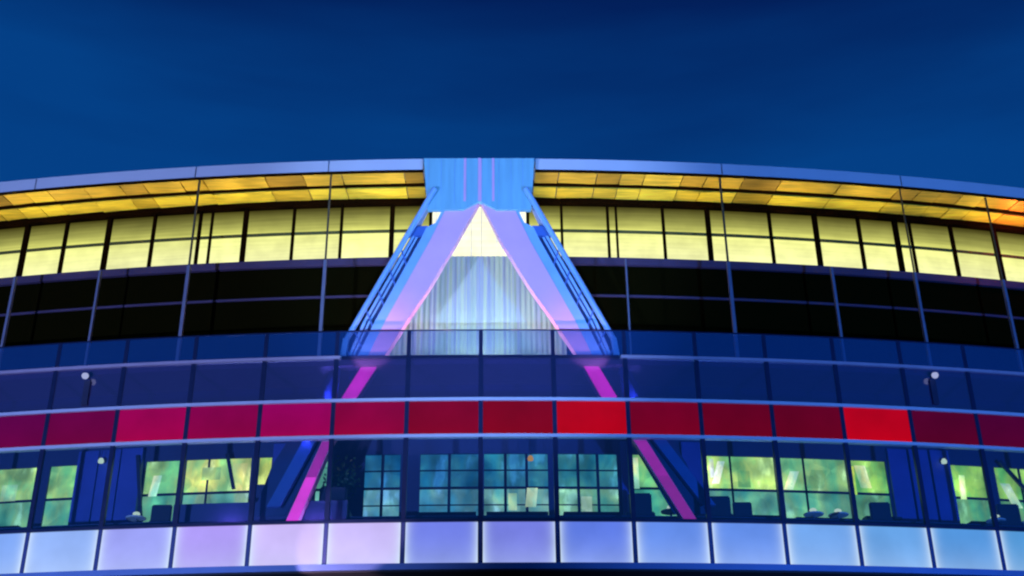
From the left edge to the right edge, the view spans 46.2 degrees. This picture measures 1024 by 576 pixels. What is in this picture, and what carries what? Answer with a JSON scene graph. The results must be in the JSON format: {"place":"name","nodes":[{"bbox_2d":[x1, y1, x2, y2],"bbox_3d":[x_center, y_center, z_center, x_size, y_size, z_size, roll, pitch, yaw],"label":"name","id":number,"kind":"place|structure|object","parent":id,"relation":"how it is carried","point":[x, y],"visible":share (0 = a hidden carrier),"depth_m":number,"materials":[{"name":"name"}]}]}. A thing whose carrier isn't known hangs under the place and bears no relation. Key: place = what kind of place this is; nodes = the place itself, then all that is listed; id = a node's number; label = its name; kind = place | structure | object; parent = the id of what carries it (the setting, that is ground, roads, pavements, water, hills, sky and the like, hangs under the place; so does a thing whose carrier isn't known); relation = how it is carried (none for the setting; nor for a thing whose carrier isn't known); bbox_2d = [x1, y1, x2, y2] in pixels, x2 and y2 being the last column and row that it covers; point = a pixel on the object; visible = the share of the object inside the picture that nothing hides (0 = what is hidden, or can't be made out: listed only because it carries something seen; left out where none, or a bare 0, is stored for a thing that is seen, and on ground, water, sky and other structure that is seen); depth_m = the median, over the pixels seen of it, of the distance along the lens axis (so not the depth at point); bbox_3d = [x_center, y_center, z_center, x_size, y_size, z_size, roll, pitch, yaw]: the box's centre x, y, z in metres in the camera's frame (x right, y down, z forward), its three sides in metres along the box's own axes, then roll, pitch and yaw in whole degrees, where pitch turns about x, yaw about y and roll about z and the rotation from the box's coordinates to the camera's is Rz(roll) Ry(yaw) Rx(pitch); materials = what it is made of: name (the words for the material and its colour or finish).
{"place":"outdoors","nodes":[
{"label":"outdoors","id":0,"kind":"place"},
{"bbox_2d":[0,0,1023,187],"label":"sky","id":1,"kind":"structure","parent":0,"point":[934,89],"materials":[{"name":"blue"}]},
{"label":"ground","id":2,"kind":"structure","parent":0,"visible":0},
{"bbox_2d":[0,159,1023,575],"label":"arena building","id":3,"kind":"structure","parent":2,"relation":"on","point":[790,341],"depth_m":57.20,"materials":[{"name":"metal"}]},
{"bbox_2d":[0,227,24,277],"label":"clerestory window","id":4,"kind":"structure","parent":3,"relation":"in","point":[10,239],"depth_m":62.35,"materials":[{"name":"yellow glass"}]},
{"bbox_2d":[0,468,36,526],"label":"room window","id":5,"kind":"structure","parent":3,"relation":"in","point":[12,513],"depth_m":57.15,"materials":[{"name":"green glass"}]},
{"bbox_2d":[22,223,65,275],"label":"clerestory window","id":6,"kind":"structure","parent":3,"relation":"in","point":[43,251],"depth_m":62.00,"materials":[{"name":"yellow glass"}]},
{"bbox_2d":[42,466,76,525],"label":"room window","id":7,"kind":"structure","parent":3,"relation":"in","point":[58,500],"depth_m":56.90,"materials":[{"name":"green glass"}]},
{"bbox_2d":[62,220,106,272],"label":"clerestory window","id":8,"kind":"structure","parent":3,"relation":"in","point":[85,242],"depth_m":61.70,"materials":[{"name":"yellow glass"}]},
{"bbox_2d":[81,373,90,405],"bbox_3d":[-19.346,4.543,54.280,0.317,1.450,0.524,-3,-26,6],"label":"wall lamp","id":9,"kind":"object","parent":3,"relation":"attached to","point":[85,393],"visible":1,"depth_m":54.35,"materials":[{"name":"blue metal"}]},
{"bbox_2d":[98,449,103,463],"bbox_3d":[-19.401,7.762,56.830,0.280,1.120,0.280,0,-26,-1],"label":"pendant lamp","id":10,"kind":"object","parent":3,"relation":"hanging from","point":[101,460],"visible":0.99,"depth_m":56.56,"materials":[{"name":"white glass"}]},
{"bbox_2d":[106,217,152,268],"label":"clerestory window","id":11,"kind":"structure","parent":3,"relation":"in","point":[129,244],"depth_m":61.43,"materials":[{"name":"yellow glass"}]},
{"bbox_2d":[125,515,145,521],"bbox_3d":[-16.822,10.742,53.464,0.900,1.050,0.900,0,-26,-1],"label":"table","id":12,"kind":"object","parent":3,"relation":"on","point":[136,518],"visible":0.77,"depth_m":53.58,"materials":[{"name":"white plastic"}]},
{"bbox_2d":[149,505,172,521],"bbox_3d":[-15.646,10.579,53.724,1.140,1.550,0.950,0,-26,-1],"label":"lounge chair","id":13,"kind":"object","parent":3,"relation":"on","point":[159,513],"visible":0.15,"depth_m":53.47,"materials":[{"name":"blue fabric"}]},
{"bbox_2d":[142,461,179,521],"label":"room window","id":14,"kind":"structure","parent":3,"relation":"in","point":[166,494],"depth_m":56.51,"materials":[{"name":"green glass"}]},
{"bbox_2d":[151,214,198,265],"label":"clerestory window","id":15,"kind":"structure","parent":3,"relation":"in","point":[172,241],"depth_m":61.19,"materials":[{"name":"yellow glass"}]},
{"bbox_2d":[182,458,251,503],"bbox_3d":[-13.822,9.662,56.033,3.147,3.470,0.149,-3,-26,4],"label":"room window","id":16,"kind":"structure","parent":3,"relation":"in","point":[196,490],"depth_m":56.27,"materials":[{"name":"glass"}]},
{"bbox_2d":[197,212,243,263],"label":"clerestory window","id":17,"kind":"structure","parent":3,"relation":"in","point":[227,226],"depth_m":60.98,"materials":[{"name":"yellow glass"}]},
{"bbox_2d":[258,458,271,483],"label":"room window","id":18,"kind":"structure","parent":3,"relation":"in","point":[265,463],"depth_m":56.44,"materials":[{"name":"yellow glass"}]},
{"bbox_2d":[245,209,292,261],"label":"clerestory window","id":19,"kind":"structure","parent":3,"relation":"in","point":[269,231],"depth_m":60.82,"materials":[{"name":"yellow glass"}]},
{"bbox_2d":[293,208,340,259],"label":"clerestory window","id":20,"kind":"structure","parent":3,"relation":"in","point":[311,224],"depth_m":60.69,"materials":[{"name":"yellow glass"}]},
{"bbox_2d":[315,461,327,500],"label":"room window","id":21,"kind":"structure","parent":3,"relation":"in","point":[320,483],"depth_m":55.99,"materials":[{"name":"teal glass"}]},
{"bbox_2d":[319,487,351,516],"bbox_3d":[-7.936,10.033,53.381,1.539,2.092,1.282,0,-26,-1],"label":"lounge chair","id":22,"kind":"object","parent":3,"relation":"on","point":[338,493],"visible":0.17,"depth_m":53.13,"materials":[{"name":"blue fabric"}]},
{"bbox_2d":[322,454,361,499],"bbox_3d":[-7.648,9.505,54.448,1.986,3.979,1.858,-22,-33,36],"label":"potted plant","id":23,"kind":"object","parent":3,"relation":"on","point":[343,478],"visible":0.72,"depth_m":54.70,"materials":[{"name":"green plant"}]},
{"bbox_2d":[341,207,389,257],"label":"clerestory window","id":24,"kind":"structure","parent":3,"relation":"in","point":[365,233],"depth_m":60.61,"materials":[{"name":"yellow glass"}]},
{"bbox_2d":[363,455,400,515],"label":"room window","id":25,"kind":"structure","parent":3,"relation":"in","point":[382,472],"depth_m":55.82,"materials":[{"name":"blue glass"}]},
{"bbox_2d":[393,206,428,256],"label":"clerestory window","id":26,"kind":"structure","parent":3,"relation":"in","point":[404,215],"depth_m":60.89,"materials":[{"name":"yellow glass"}]},
{"bbox_2d":[419,454,477,514],"bbox_3d":[-2.917,9.381,55.679,2.731,3.470,0.147,0,-26,0],"label":"room window","id":27,"kind":"structure","parent":3,"relation":"in","point":[448,483],"depth_m":55.85,"materials":[{"name":"blue glass"}]},
{"bbox_2d":[254,158,715,520],"bbox_3d":[-1.286,2.279,55.708,20.170,17.900,3.325,0,-26,-1],"label":"frame pylon","id":28,"kind":"object","parent":3,"relation":"on","point":[460,192],"visible":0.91,"depth_m":55.91,"materials":[{"name":"blue metal"}]},
{"bbox_2d":[484,454,548,514],"bbox_3d":[0.193,9.375,55.727,2.985,3.470,0.148,0,-26,-1],"label":"room window","id":29,"kind":"structure","parent":3,"relation":"in","point":[504,474],"depth_m":55.95,"materials":[{"name":"teal glass"}]},
{"bbox_2d":[527,447,532,460],"bbox_3d":[0.845,7.229,55.586,0.280,1.620,0.280,0,-26,-1],"label":"pendant lamp","id":30,"kind":"object","parent":3,"relation":"hanging from","point":[530,457],"visible":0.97,"depth_m":55.20,"materials":[{"name":"orange"}]},
{"bbox_2d":[529,206,560,254],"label":"clerestory window","id":31,"kind":"structure","parent":3,"relation":"in","point":[552,213],"depth_m":61.04,"materials":[{"name":"yellow glass"}]},
{"bbox_2d":[563,206,607,256],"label":"clerestory window","id":32,"kind":"structure","parent":3,"relation":"in","point":[584,228],"depth_m":60.76,"materials":[{"name":"yellow glass"}]},
{"bbox_2d":[558,454,618,514],"bbox_3d":[3.556,9.403,55.851,2.777,3.470,0.147,1,-26,-3],"label":"room window","id":33,"kind":"structure","parent":3,"relation":"in","point":[595,476],"depth_m":56.04,"materials":[{"name":"teal glass"}]},
{"bbox_2d":[609,207,663,258],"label":"clerestory window","id":34,"kind":"structure","parent":3,"relation":"in","point":[639,229],"depth_m":60.91,"materials":[{"name":"yellow glass"}]},
{"bbox_2d":[625,493,654,515],"bbox_3d":[5.692,10.162,53.559,1.311,1.782,1.092,0,-26,-1],"label":"lounge chair","id":35,"kind":"object","parent":3,"relation":"on","point":[643,503],"visible":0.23,"depth_m":53.23,"materials":[{"name":"blue fabric"}]},
{"bbox_2d":[633,455,676,515],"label":"room window","id":36,"kind":"structure","parent":3,"relation":"in","point":[647,484],"depth_m":56.01,"materials":[{"name":"green glass"}]},
{"bbox_2d":[661,508,675,515],"bbox_3d":[7.083,10.408,53.259,0.900,1.050,0.900,0,-26,-1],"label":"table","id":37,"kind":"object","parent":3,"relation":"on","point":[668,511],"visible":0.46,"depth_m":53.38,"materials":[{"name":"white plastic"}]},
{"bbox_2d":[664,209,708,259],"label":"clerestory window","id":38,"kind":"structure","parent":3,"relation":"in","point":[685,229],"depth_m":61.11,"materials":[{"name":"yellow glass"}]},
{"bbox_2d":[705,496,733,516],"bbox_3d":[9.265,10.295,53.813,1.254,1.705,1.045,0,-26,-1],"label":"lounge chair","id":39,"kind":"object","parent":3,"relation":"on","point":[721,507],"visible":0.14,"depth_m":53.49,"materials":[{"name":"blue fabric"}]},
{"bbox_2d":[710,210,771,262],"bbox_3d":[11.643,-2.614,61.410,3.171,3.060,0.149,2,-26,-6],"label":"clerestory window","id":40,"kind":"structure","parent":3,"relation":"in","point":[748,238],"depth_m":61.38,"materials":[{"name":"yellow glass"}]},
{"bbox_2d":[732,502,752,516],"bbox_3d":[10.315,10.444,53.872,1.083,1.472,0.902,0,-26,-1],"label":"lounge chair","id":41,"kind":"object","parent":3,"relation":"on","point":[742,509],"visible":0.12,"depth_m":53.64,"materials":[{"name":"blue fabric"}]},
{"bbox_2d":[706,456,778,514],"bbox_3d":[10.842,9.597,56.386,3.286,3.470,0.150,2,-26,-6],"label":"room window","id":42,"kind":"structure","parent":3,"relation":"in","point":[762,494],"depth_m":56.59,"materials":[{"name":"green glass"}]},
{"bbox_2d":[770,213,817,264],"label":"clerestory window","id":43,"kind":"structure","parent":3,"relation":"in","point":[794,241],"depth_m":61.70,"materials":[{"name":"yellow glass"}]},
{"bbox_2d":[803,511,823,518],"bbox_3d":[13.595,10.645,53.866,0.900,1.050,0.900,0,-26,-1],"label":"table","id":44,"kind":"object","parent":3,"relation":"on","point":[813,514],"visible":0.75,"depth_m":53.97,"materials":[{"name":"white plastic"}]},
{"bbox_2d":[780,458,851,517],"bbox_3d":[14.402,9.757,56.779,3.240,3.470,0.150,3,-27,-7],"label":"room window","id":45,"kind":"structure","parent":3,"relation":"in","point":[834,495],"depth_m":56.90,"materials":[{"name":"green glass"}]},
{"bbox_2d":[828,512,848,518],"bbox_3d":[14.755,10.702,54.004,0.900,1.050,0.900,0,-26,-1],"label":"table","id":46,"kind":"object","parent":3,"relation":"on","point":[838,515],"visible":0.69,"depth_m":54.12,"materials":[{"name":"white plastic"}]},
{"bbox_2d":[817,216,862,267],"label":"clerestory window","id":47,"kind":"structure","parent":3,"relation":"in","point":[839,241],"depth_m":62.03,"materials":[{"name":"yellow glass"}]},
{"bbox_2d":[851,461,891,519],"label":"room window","id":48,"kind":"structure","parent":3,"relation":"in","point":[876,472],"depth_m":57.34,"materials":[{"name":"green glass"}]},
{"bbox_2d":[860,219,898,270],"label":"clerestory window","id":49,"kind":"structure","parent":3,"relation":"in","point":[878,239],"depth_m":62.34,"materials":[{"name":"yellow glass"}]},
{"bbox_2d":[868,502,893,520],"bbox_3d":[16.707,10.671,54.631,1.197,1.628,0.998,0,-26,-1],"label":"lounge chair","id":50,"kind":"object","parent":3,"relation":"on","point":[879,510],"visible":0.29,"depth_m":54.36,"materials":[{"name":"blue fabric"}]},
{"bbox_2d":[897,222,956,275],"bbox_3d":[21.620,-2.029,62.788,3.078,3.060,0.149,4,-27,-10],"label":"clerestory window","id":51,"kind":"structure","parent":3,"relation":"in","point":[932,244],"depth_m":62.79,"materials":[{"name":"yellow glass"}]},
{"bbox_2d":[929,372,939,404],"bbox_3d":[19.526,4.587,55.267,0.316,1.450,0.523,4,-27,-9],"label":"wall lamp","id":52,"kind":"object","parent":3,"relation":"attached to","point":[934,392],"visible":1,"depth_m":55.35,"materials":[{"name":"blue metal"}]},
{"bbox_2d":[941,451,946,463],"bbox_3d":[20.814,7.956,58.013,0.280,1.120,0.280,0,-26,-1],"label":"pendant lamp","id":53,"kind":"object","parent":3,"relation":"hanging from","point":[943,460],"visible":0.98,"depth_m":57.74,"materials":[{"name":"white glass"}]},
{"bbox_2d":[950,465,990,523],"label":"room window","id":54,"kind":"structure","parent":3,"relation":"in","point":[976,507],"depth_m":58.09,"materials":[{"name":"green glass"}]},
{"bbox_2d":[952,227,999,279],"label":"clerestory window","id":55,"kind":"structure","parent":3,"relation":"in","point":[975,251],"depth_m":63.29,"materials":[{"name":"yellow glass"}]},
{"bbox_2d":[985,518,1005,523],"bbox_3d":[22.323,11.187,55.134,0.900,1.050,0.900,0,-26,-1],"label":"table","id":56,"kind":"object","parent":3,"relation":"on","point":[988,521],"visible":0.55,"depth_m":55.15,"materials":[{"name":"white plastic"}]},
{"bbox_2d":[994,468,1023,520],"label":"room window","id":57,"kind":"structure","parent":3,"relation":"in","point":[1002,476],"depth_m":58.77,"materials":[{"name":"green glass"}]},
{"bbox_2d":[995,504,1023,525],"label":"lounge chair","id":58,"kind":"object","parent":3,"relation":"on","point":[1010,513],"visible":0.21,"depth_m":55.33,"materials":[{"name":"blue fabric"}]},
{"bbox_2d":[997,232,1023,281],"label":"clerestory window","id":59,"kind":"structure","parent":3,"relation":"in","point":[1011,245],"depth_m":63.78,"materials":[{"name":"yellow glass"}]}
]}

